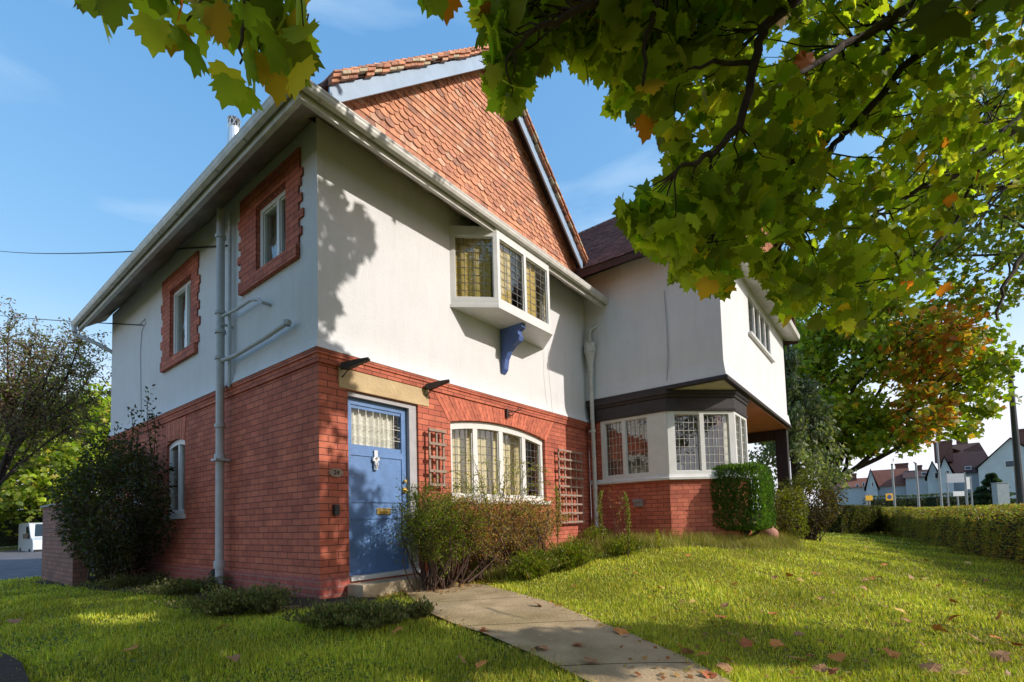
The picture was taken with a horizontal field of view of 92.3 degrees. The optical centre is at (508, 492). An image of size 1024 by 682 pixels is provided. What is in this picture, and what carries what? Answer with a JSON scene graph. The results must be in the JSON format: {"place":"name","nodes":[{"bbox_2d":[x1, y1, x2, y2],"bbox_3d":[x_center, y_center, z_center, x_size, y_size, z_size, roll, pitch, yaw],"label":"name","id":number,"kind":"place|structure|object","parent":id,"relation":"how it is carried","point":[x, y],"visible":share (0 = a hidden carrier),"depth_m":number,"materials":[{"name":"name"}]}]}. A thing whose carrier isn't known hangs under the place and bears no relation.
{"place":"outdoors","nodes":[
{"label":"outdoors","id":0,"kind":"place"},
{"bbox_2d":[0,541,99,579],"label":"driveway","id":1,"kind":"structure","parent":0,"point":[14,564],"depth_m":14.70,"materials":[{"name":"asphalt"}]},
{"bbox_2d":[18,523,42,551],"bbox_3d":[-24.285,2.538,26.028,4.920,1.970,2.300,-4,-4,39],"label":"parked van","id":2,"kind":"object","parent":1,"relation":"on","point":[29,537],"visible":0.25,"depth_m":24.64,"materials":[{"name":"white metal"}]},
{"bbox_2d":[0,521,1023,681],"bbox_3d":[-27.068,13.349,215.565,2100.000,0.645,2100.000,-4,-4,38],"label":"lawn","id":3,"kind":"structure","parent":0,"point":[6,548],"depth_m":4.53,"materials":[{"name":"plant"}]},
{"bbox_2d":[0,652,28,681],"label":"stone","id":4,"kind":"object","parent":3,"relation":"on","point":[9,665],"visible":1,"depth_m":2.85,"materials":[{"name":"stone"}]},
{"bbox_2d":[6,618,22,623],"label":"fallen leaf","id":5,"kind":"object","parent":3,"relation":"on","point":[14,621],"visible":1,"depth_m":4.38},
{"bbox_2d":[0,416,81,535],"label":"oak tree","id":6,"kind":"object","parent":3,"relation":"on","point":[7,511],"visible":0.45,"depth_m":26.65,"materials":[{"name":"green plant"}]},
{"bbox_2d":[0,500,107,547],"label":"hedge","id":7,"kind":"object","parent":3,"relation":"on","point":[10,541],"visible":0.07,"depth_m":31.32,"materials":[{"name":"plant"}]},
{"bbox_2d":[0,371,110,522],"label":"oak tree","id":8,"kind":"object","parent":3,"relation":"on","point":[39,487],"visible":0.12,"depth_m":27.79,"materials":[{"name":"green plant"}]},
{"bbox_2d":[0,295,111,486],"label":"cherry tree","id":9,"kind":"object","parent":3,"relation":"on","point":[24,412],"visible":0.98,"depth_m":11.98,"materials":[{"name":"green plant"}]},
{"bbox_2d":[40,500,90,585],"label":"garden wall","id":10,"kind":"structure","parent":3,"relation":"on","point":[59,565],"depth_m":9.01,"materials":[{"name":"brick"}]},
{"bbox_2d":[18,575,378,612],"bbox_3d":[-5.233,1.400,7.301,8.872,0.149,1.169,-4,-4,36],"label":"flower bed","id":11,"kind":"object","parent":3,"relation":"on","point":[293,604],"visible":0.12,"depth_m":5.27,"materials":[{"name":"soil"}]},
{"bbox_2d":[46,430,177,586],"bbox_3d":[-6.398,0.365,8.034,3.688,2.811,1.576,-4,-4,38],"label":"dark shrub","id":12,"kind":"object","parent":11,"relation":"on","point":[113,552],"visible":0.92,"depth_m":7.57,"materials":[{"name":"plant"}]},
{"bbox_2d":[106,384,170,494],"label":"upright stems","id":13,"kind":"object","parent":12,"relation":"on","point":[132,439],"visible":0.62,"depth_m":7.53,"materials":[{"name":"plant"}]},
{"bbox_2d":[70,570,169,587],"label":"plant","id":14,"kind":"object","parent":11,"relation":"on","point":[121,581],"visible":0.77,"depth_m":7.56,"materials":[{"name":"plant"}]},
{"bbox_2d":[116,572,233,595],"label":"plant","id":15,"kind":"object","parent":11,"relation":"on","point":[176,586],"visible":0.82,"depth_m":6.08,"materials":[{"name":"plant"}]},
{"bbox_2d":[154,579,301,616],"bbox_3d":[-2.552,1.032,4.633,0.776,0.406,1.237,-4,-4,38],"label":"lavender plant","id":16,"kind":"object","parent":3,"relation":"on","point":[222,605],"visible":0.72,"depth_m":4.47,"materials":[{"name":"plant"}]},
{"bbox_2d":[226,654,240,661],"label":"fallen leaf","id":17,"kind":"object","parent":3,"relation":"on","point":[235,657],"visible":1,"depth_m":2.92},
{"bbox_2d":[231,582,298,614],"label":"plant","id":18,"kind":"object","parent":3,"relation":"on","point":[264,605],"visible":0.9,"depth_m":4.53,"materials":[{"name":"plant"}]},
{"bbox_2d":[278,596,381,630],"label":"plant","id":19,"kind":"object","parent":3,"relation":"on","point":[318,615],"visible":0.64,"depth_m":3.77,"materials":[{"name":"plant"}]},
{"bbox_2d":[326,595,419,630],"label":"plant","id":20,"kind":"object","parent":3,"relation":"on","point":[381,615],"visible":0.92,"depth_m":3.73,"materials":[{"name":"plant"}]},
{"bbox_2d":[397,595,437,620],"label":"plant","id":21,"kind":"object","parent":3,"relation":"on","point":[425,609],"visible":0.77,"depth_m":4.12,"materials":[{"name":"plant"}]},
{"bbox_2d":[372,470,494,591],"bbox_3d":[-0.820,0.454,5.880,1.104,1.474,1.446,-4,-4,38],"label":"green bush","id":22,"kind":"object","parent":3,"relation":"on","point":[437,520],"visible":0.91,"depth_m":5.72,"materials":[{"name":"plant"}]},
{"bbox_2d":[70,44,799,598],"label":"house","id":23,"kind":"structure","parent":3,"relation":"on","point":[362,302],"depth_m":7.20,"materials":[{"name":"paint"}]},
{"bbox_2d":[0,315,142,325],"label":"overhead cable","id":24,"kind":"object","parent":23,"relation":"attached to","point":[70,321],"visible":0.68,"depth_m":10.93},
{"bbox_2d":[1,245,227,253],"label":"overhead cable","id":25,"kind":"object","parent":23,"relation":"attached to","point":[116,251],"visible":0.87,"depth_m":10.48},
{"bbox_2d":[169,439,184,514],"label":"window","id":26,"kind":"structure","parent":23,"relation":"in","point":[180,444],"depth_m":8.02,"materials":[{"name":"plastic"}]},
{"bbox_2d":[173,280,190,354],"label":"window","id":27,"kind":"structure","parent":23,"relation":"in","point":[186,289],"depth_m":8.21,"materials":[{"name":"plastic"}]},
{"bbox_2d":[260,190,284,267],"bbox_3d":[-2.872,-3.286,6.279,0.760,0.860,0.231,-4,-4,38],"label":"window","id":28,"kind":"structure","parent":23,"relation":"in","point":[279,202],"depth_m":6.35,"materials":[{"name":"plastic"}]},
{"bbox_2d":[348,397,407,575],"bbox_3d":[-1.618,-0.075,6.076,0.168,2.083,0.893,-4,-4,38],"label":"door","id":29,"kind":"structure","parent":23,"relation":"in","point":[374,465],"depth_m":6.04,"materials":[{"name":"blue wood"}]},
{"bbox_2d":[428,428,446,487],"bbox_3d":[-0.959,-0.467,6.641,0.044,0.795,0.315,-4,-4,38],"label":"trellis","id":30,"kind":"object","parent":23,"relation":"attached to","point":[436,457],"visible":0.9,"depth_m":6.63,"materials":[{"name":"brown wood"}]},
{"bbox_2d":[449,231,498,301],"bbox_3d":[-0.512,-3.316,7.264,0.700,1.042,0.133,-1,-3,-6],"label":"oriel window","id":31,"kind":"structure","parent":23,"relation":"in","point":[469,252],"depth_m":7.28,"materials":[{"name":"white paint"}]},
{"bbox_2d":[450,422,543,500],"bbox_3d":[-0.204,-0.489,8.009,0.244,1.214,2.380,-4,-4,38],"label":"window","id":32,"kind":"structure","parent":23,"relation":"in","point":[490,441],"depth_m":7.92,"materials":[{"name":"white paint"}]},
{"bbox_2d":[497,233,550,328],"bbox_3d":[0.221,-3.306,7.823,0.132,1.042,1.390,-4,-4,38],"label":"oriel window","id":33,"kind":"structure","parent":23,"relation":"in","point":[528,280],"depth_m":7.77,"materials":[{"name":"white paint"}]},
{"bbox_2d":[536,273,545,322],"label":"oriel window","id":34,"kind":"structure","parent":23,"relation":"in","point":[542,292],"depth_m":8.72,"materials":[{"name":"white paint"}]},
{"bbox_2d":[557,449,584,524],"bbox_3d":[1.205,-0.111,9.365,0.044,1.398,0.881,-4,-4,38],"label":"trellis","id":35,"kind":"object","parent":23,"relation":"attached to","point":[576,478],"visible":0.94,"depth_m":9.36,"materials":[{"name":"brown wood"}]},
{"bbox_2d":[600,411,668,479],"bbox_3d":[2.444,-0.899,9.572,1.357,1.180,0.070,-4,-4,38],"label":"bay window","id":36,"kind":"structure","parent":23,"relation":"in","point":[657,439],"depth_m":9.37,"materials":[{"name":"white paint"}]},
{"bbox_2d":[666,411,735,473],"bbox_3d":[3.621,-0.951,9.233,1.326,1.180,0.070,-1,-3,-6],"label":"bay window","id":37,"kind":"structure","parent":23,"relation":"in","point":[671,430],"depth_m":9.21,"materials":[{"name":"white paint"}]},
{"bbox_2d":[716,425,723,464],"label":"bay window","id":38,"kind":"structure","parent":23,"relation":"in","point":[720,430],"depth_m":10.82,"materials":[{"name":"glass"}]},
{"bbox_2d":[723,411,748,472],"bbox_3d":[4.503,-0.948,9.735,0.234,1.180,0.990,-4,-4,38],"label":"bay window","id":39,"kind":"structure","parent":23,"relation":"in","point":[740,422],"depth_m":9.64,"materials":[{"name":"white paint"}]},
{"bbox_2d":[746,290,770,353],"bbox_3d":[5.756,-3.791,11.323,0.080,0.910,2.420,-4,-4,38],"label":"window","id":40,"kind":"structure","parent":23,"relation":"in","point":[758,324],"depth_m":11.29,"materials":[{"name":"white paint"}]},
{"bbox_2d":[396,487,475,588],"bbox_3d":[-0.792,0.519,5.655,0.624,1.233,1.237,-3,-3,17],"label":"arching plant","id":41,"kind":"object","parent":3,"relation":"on","point":[422,534],"visible":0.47,"depth_m":5.60,"materials":[{"name":"plant"}]},
{"bbox_2d":[475,660,486,668],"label":"fallen leaf","id":42,"kind":"object","parent":3,"relation":"on","point":[480,663],"visible":1,"depth_m":2.87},
{"bbox_2d":[503,542,566,580],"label":"plant","id":43,"kind":"object","parent":3,"relation":"on","point":[528,565],"visible":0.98,"depth_m":6.20,"materials":[{"name":"plant"}]},
{"bbox_2d":[73,0,1023,343],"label":"maple tree","id":44,"kind":"object","parent":3,"relation":"on","point":[649,62],"visible":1,"depth_m":2.66,"materials":[{"name":"green plant"}]},
{"bbox_2d":[545,534,608,570],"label":"plant","id":45,"kind":"object","parent":3,"relation":"on","point":[574,554],"visible":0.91,"depth_m":6.76,"materials":[{"name":"plant"}]},
{"bbox_2d":[608,479,624,538],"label":"thin weed","id":46,"kind":"object","parent":3,"relation":"on","point":[617,513],"visible":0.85,"depth_m":8.11,"materials":[{"name":"plant"}]},
{"bbox_2d":[601,532,651,555],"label":"plant","id":47,"kind":"object","parent":3,"relation":"on","point":[618,547],"visible":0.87,"depth_m":7.60,"materials":[{"name":"plant"}]},
{"bbox_2d":[624,492,631,557],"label":"weed stalk","id":48,"kind":"object","parent":3,"relation":"on","point":[628,522],"visible":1,"depth_m":7.42,"materials":[{"name":"plant"}]},
{"bbox_2d":[451,526,811,582],"bbox_3d":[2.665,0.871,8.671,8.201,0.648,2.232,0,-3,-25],"label":"wild grass","id":49,"kind":"structure","parent":3,"relation":"on","point":[786,540],"depth_m":8.63,"materials":[{"name":"plant"}]},
{"bbox_2d":[465,560,489,572],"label":"plant","id":50,"kind":"object","parent":49,"relation":"on","point":[474,565],"visible":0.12,"depth_m":6.72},
{"bbox_2d":[430,450,559,566],"bbox_3d":[-0.129,0.300,6.992,1.001,1.659,2.528,-4,-4,38],"label":"arching plant","id":51,"kind":"object","parent":49,"relation":"on","point":[503,495],"visible":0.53,"depth_m":7.04,"materials":[{"name":"plant"}]},
{"bbox_2d":[430,493,575,582],"bbox_3d":[0.068,0.590,6.995,1.229,1.164,2.994,-4,-4,38],"label":"barberry bush","id":52,"kind":"object","parent":49,"relation":"on","point":[530,529],"visible":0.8,"depth_m":6.67,"materials":[{"name":"plant"}]},
{"bbox_2d":[554,486,561,542],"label":"weed stalk","id":53,"kind":"object","parent":49,"relation":"on","point":[558,511],"visible":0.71,"depth_m":8.04,"materials":[{"name":"plant"}]},
{"bbox_2d":[579,523,616,542],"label":"plant","id":54,"kind":"object","parent":49,"relation":"on","point":[590,532],"visible":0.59,"depth_m":9.19,"materials":[{"name":"plant"}]},
{"bbox_2d":[595,490,606,541],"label":"weed stalk","id":55,"kind":"object","parent":49,"relation":"on","point":[600,514],"visible":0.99,"depth_m":8.31,"materials":[{"name":"plant"}]},
{"bbox_2d":[697,461,776,537],"bbox_3d":[4.425,0.217,9.532,1.270,1.580,1.471,-4,-4,38],"label":"hedge","id":56,"kind":"object","parent":49,"relation":"on","point":[764,499],"visible":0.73,"depth_m":8.98,"materials":[{"name":"green plant"}]},
{"bbox_2d":[760,527,778,537],"bbox_3d":[5.228,0.838,9.905,0.400,0.345,0.400,-4,-4,38],"label":"rock","id":57,"kind":"object","parent":49,"relation":"on","point":[774,532],"visible":0.2,"depth_m":9.75,"materials":[{"name":"stone"}]},
{"bbox_2d":[655,530,660,550],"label":"weed stalk","id":58,"kind":"object","parent":3,"relation":"on","point":[657,539],"visible":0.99,"depth_m":7.84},
{"bbox_2d":[680,648,694,654],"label":"fallen leaf","id":59,"kind":"object","parent":3,"relation":"on","point":[686,650],"visible":1,"depth_m":3.27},
{"bbox_2d":[371,553,1023,681],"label":"leaf litter","id":60,"kind":"object","parent":3,"relation":"on","point":[644,657],"visible":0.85,"depth_m":3.82,"materials":[{"name":"plant"}]},
{"bbox_2d":[696,651,710,655],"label":"fallen leaf","id":61,"kind":"object","parent":3,"relation":"on","point":[702,653],"visible":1,"depth_m":3.23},
{"bbox_2d":[716,662,732,672],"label":"fallen leaf","id":62,"kind":"object","parent":3,"relation":"on","point":[727,667],"visible":1,"depth_m":2.97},
{"bbox_2d":[739,637,752,646],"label":"fallen leaf","id":63,"kind":"object","parent":3,"relation":"on","point":[745,642],"visible":1,"depth_m":3.54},
{"bbox_2d":[769,639,784,647],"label":"fallen leaf","id":64,"kind":"object","parent":3,"relation":"on","point":[774,643],"visible":1,"depth_m":3.55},
{"bbox_2d":[774,486,809,541],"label":"golden shrub","id":65,"kind":"object","parent":3,"relation":"on","point":[800,515],"visible":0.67,"depth_m":10.46,"materials":[{"name":"plant"}]},
{"bbox_2d":[793,631,804,635],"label":"fallen leaf","id":66,"kind":"object","parent":3,"relation":"on","point":[796,633],"visible":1,"depth_m":3.80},
{"bbox_2d":[748,345,856,535],"bbox_3d":[9.618,-1.814,16.720,3.589,6.608,3.239,-4,-4,38],"label":"cedar tree","id":67,"kind":"object","parent":3,"relation":"on","point":[807,430],"visible":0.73,"depth_m":16.09,"materials":[{"name":"green plant"}]},
{"bbox_2d":[774,467,847,540],"bbox_3d":[7.663,0.355,12.632,1.815,2.060,1.955,-4,-4,38],"label":"spreading shrub","id":68,"kind":"object","parent":3,"relation":"on","point":[826,517],"visible":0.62,"depth_m":12.27,"materials":[{"name":"plant"}]},
{"bbox_2d":[812,663,828,672],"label":"fallen leaf","id":69,"kind":"object","parent":3,"relation":"on","point":[823,668],"visible":1,"depth_m":3.05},
{"bbox_2d":[828,667,838,673],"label":"fallen leaf","id":70,"kind":"object","parent":3,"relation":"on","point":[832,670],"visible":0.98,"depth_m":3.01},
{"bbox_2d":[827,652,847,661],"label":"fallen leaf","id":71,"kind":"object","parent":3,"relation":"on","point":[838,656],"visible":1,"depth_m":3.28,"materials":[{"name":"plant"}]},
{"bbox_2d":[833,483,843,508],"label":"house","id":72,"kind":"structure","parent":3,"relation":"on","point":[839,485],"depth_m":91.34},
{"bbox_2d":[841,473,866,509],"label":"house","id":73,"kind":"structure","parent":3,"relation":"on","point":[856,493],"depth_m":85.30,"materials":[{"name":"paint"}]},
{"bbox_2d":[822,504,886,533],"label":"hedge","id":74,"kind":"object","parent":3,"relation":"on","point":[859,519],"visible":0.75,"depth_m":19.71,"materials":[{"name":"plant"}]},
{"bbox_2d":[865,494,872,505],"bbox_3d":[22.037,1.140,29.988,0.423,2.153,0.110,-2,-3,0],"label":"road sign","id":75,"kind":"object","parent":3,"relation":"on","point":[868,497],"visible":0.48,"depth_m":29.98,"materials":[{"name":"yellow metal"}]},
{"bbox_2d":[864,469,879,498],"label":"house","id":76,"kind":"structure","parent":3,"relation":"on","point":[870,487],"depth_m":74.74,"materials":[{"name":"paint"}]},
{"bbox_2d":[885,493,892,499],"bbox_3d":[23.248,0.235,29.992,0.423,0.422,0.040,-2,-3,0],"label":"road sign","id":77,"kind":"object","parent":3,"relation":"on","point":[889,496],"visible":1,"depth_m":29.98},
{"bbox_2d":[872,463,908,498],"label":"house","id":78,"kind":"structure","parent":3,"relation":"on","point":[883,478],"depth_m":77.55,"materials":[{"name":"paint"}]},
{"bbox_2d":[882,647,900,658],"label":"fallen leaf","id":79,"kind":"object","parent":3,"relation":"on","point":[892,654],"visible":0.98,"depth_m":3.35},
{"bbox_2d":[762,254,1023,532],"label":"maple tree","id":80,"kind":"object","parent":3,"relation":"on","point":[925,347],"visible":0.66,"depth_m":17.40,"materials":[{"name":"green plant"}]},
{"bbox_2d":[891,464,895,510],"bbox_3d":[26.695,0.081,34.020,0.175,4.243,0.166,-4,-4,38],"label":"pole","id":81,"kind":"object","parent":3,"relation":"on","point":[893,488],"visible":0.6,"depth_m":34.01,"materials":[{"name":"grey metal"}]},
{"bbox_2d":[863,494,935,511],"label":"hedge","id":82,"kind":"object","parent":3,"relation":"on","point":[903,501],"visible":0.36,"depth_m":47.44,"materials":[{"name":"plant"}]},
{"bbox_2d":[903,465,927,497],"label":"house","id":83,"kind":"structure","parent":3,"relation":"on","point":[909,477],"depth_m":73.59,"materials":[{"name":"paint"}]},
{"bbox_2d":[913,462,919,511],"bbox_3d":[28.235,-0.003,33.946,0.469,4.316,0.178,0,-4,-34],"label":"pole","id":84,"kind":"object","parent":3,"relation":"on","point":[917,489],"visible":0.57,"depth_m":34.00,"materials":[{"name":"grey metal"}]},
{"bbox_2d":[917,663,941,672],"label":"fallen leaf","id":85,"kind":"object","parent":3,"relation":"on","point":[931,666],"visible":1,"depth_m":3.08,"materials":[{"name":"plant"}]},
{"bbox_2d":[924,440,953,496],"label":"house","id":86,"kind":"structure","parent":3,"relation":"on","point":[946,452],"depth_m":66.77,"materials":[{"name":"brick"}]},
{"bbox_2d":[935,434,942,505],"bbox_3d":[31.666,-1.162,36.089,0.175,6.669,0.166,-4,-4,38],"label":"pole","id":87,"kind":"object","parent":3,"relation":"on","point":[940,486],"visible":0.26,"depth_m":36.06,"materials":[{"name":"grey metal"}]},
{"bbox_2d":[931,624,948,631],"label":"fallen leaf","id":88,"kind":"object","parent":3,"relation":"on","point":[937,627],"visible":1,"depth_m":4.07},
{"bbox_2d":[865,26,1023,312],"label":"maple tree","id":89,"kind":"object","parent":3,"relation":"on","point":[1006,218],"visible":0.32,"depth_m":15.33,"materials":[{"name":"green plant"}]},
{"bbox_2d":[935,457,954,496],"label":"house","id":90,"kind":"structure","parent":3,"relation":"on","point":[944,466],"depth_m":63.72,"materials":[{"name":"paint"}]},
{"bbox_2d":[922,492,972,511],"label":"hedge","id":91,"kind":"object","parent":3,"relation":"on","point":[933,501],"visible":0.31,"depth_m":45.51,"materials":[{"name":"plant"}]},
{"bbox_2d":[881,503,1023,565],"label":"hedge","id":92,"kind":"object","parent":3,"relation":"on","point":[978,530],"visible":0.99,"depth_m":11.23,"materials":[{"name":"plant"}]},
{"bbox_2d":[945,472,966,511],"bbox_3d":[34.635,0.331,37.944,1.515,3.924,0.099,-2,-3,0],"label":"road sign","id":93,"kind":"object","parent":3,"relation":"on","point":[955,478],"visible":0.65,"depth_m":37.99,"materials":[{"name":"grey metal"}]},
{"bbox_2d":[953,491,964,510],"bbox_3d":[31.173,1.026,33.982,0.774,2.300,0.112,-2,-3,0],"label":"road sign","id":94,"kind":"object","parent":3,"relation":"on","point":[958,493],"visible":0.57,"depth_m":33.98,"materials":[{"name":"grey metal"}]},
{"bbox_2d":[948,668,971,675],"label":"fallen leaf","id":95,"kind":"object","parent":3,"relation":"on","point":[963,671],"visible":1,"depth_m":2.98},
{"bbox_2d":[940,438,987,463],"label":"house","id":96,"kind":"structure","parent":3,"relation":"on","point":[959,447],"depth_m":76.15,"materials":[{"name":"tile"}]},
{"bbox_2d":[948,451,986,492],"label":"house","id":97,"kind":"structure","parent":3,"relation":"on","point":[967,463],"depth_m":65.49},
{"bbox_2d":[964,476,972,505],"bbox_3d":[33.734,0.476,35.956,0.451,3.468,0.099,-2,-3,0],"label":"road sign","id":98,"kind":"object","parent":3,"relation":"on","point":[968,484],"visible":0.73,"depth_m":35.98,"materials":[{"name":"grey metal"}]},
{"bbox_2d":[964,472,1015,512],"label":"conifer tree","id":99,"kind":"object","parent":3,"relation":"on","point":[981,497],"visible":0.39,"depth_m":41.89,"materials":[{"name":"green plant"}]},
{"bbox_2d":[986,649,1010,662],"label":"fallen leaf","id":100,"kind":"object","parent":3,"relation":"on","point":[1000,655],"visible":1,"depth_m":3.40,"materials":[{"name":"plant"}]},
{"bbox_2d":[975,429,1023,497],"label":"house","id":101,"kind":"structure","parent":3,"relation":"on","point":[999,462],"depth_m":58.69,"materials":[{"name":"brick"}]},
{"bbox_2d":[1004,460,1013,467],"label":"window","id":102,"kind":"structure","parent":101,"relation":"in","point":[1008,463],"depth_m":58.26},
{"bbox_2d":[990,482,1009,512],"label":"street cabinet","id":103,"kind":"object","parent":3,"relation":"on","point":[1000,493],"visible":0.6,"depth_m":40.03,"materials":[{"name":"metal"}]},
{"bbox_2d":[0,0,1023,514],"label":"sky","id":104,"kind":"structure","parent":0,"point":[99,138],"materials":[{"name":"blue"}]},
{"bbox_2d":[405,583,729,681],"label":"path","id":105,"kind":"structure","parent":0,"point":[505,610],"depth_m":3.65,"materials":[{"name":"concrete"}]},
{"bbox_2d":[583,656,598,662],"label":"fallen leaf","id":106,"kind":"object","parent":105,"relation":"on","point":[588,659],"visible":1,"depth_m":3.06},
{"bbox_2d":[613,627,628,634],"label":"fallen leaf","id":107,"kind":"object","parent":105,"relation":"on","point":[620,631],"visible":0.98,"depth_m":3.76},
{"bbox_2d":[683,665,693,671],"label":"fallen leaf","id":108,"kind":"object","parent":105,"relation":"on","point":[688,668],"visible":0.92,"depth_m":2.95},
{"bbox_2d":[701,670,716,677],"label":"fallen leaf","id":109,"kind":"object","parent":105,"relation":"on","point":[708,674],"visible":1,"depth_m":2.86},
{"bbox_2d":[961,489,991,505],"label":"conifer tree","id":110,"kind":"object","parent":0,"point":[974,492],"visible":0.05,"depth_m":44.01,"materials":[{"name":"green plant"}]},
{"bbox_2d":[1006,376,1023,511],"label":"street lamp","id":111,"kind":"object","parent":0,"point":[1018,475],"visible":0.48,"depth_m":19.05,"materials":[{"name":"metal"}]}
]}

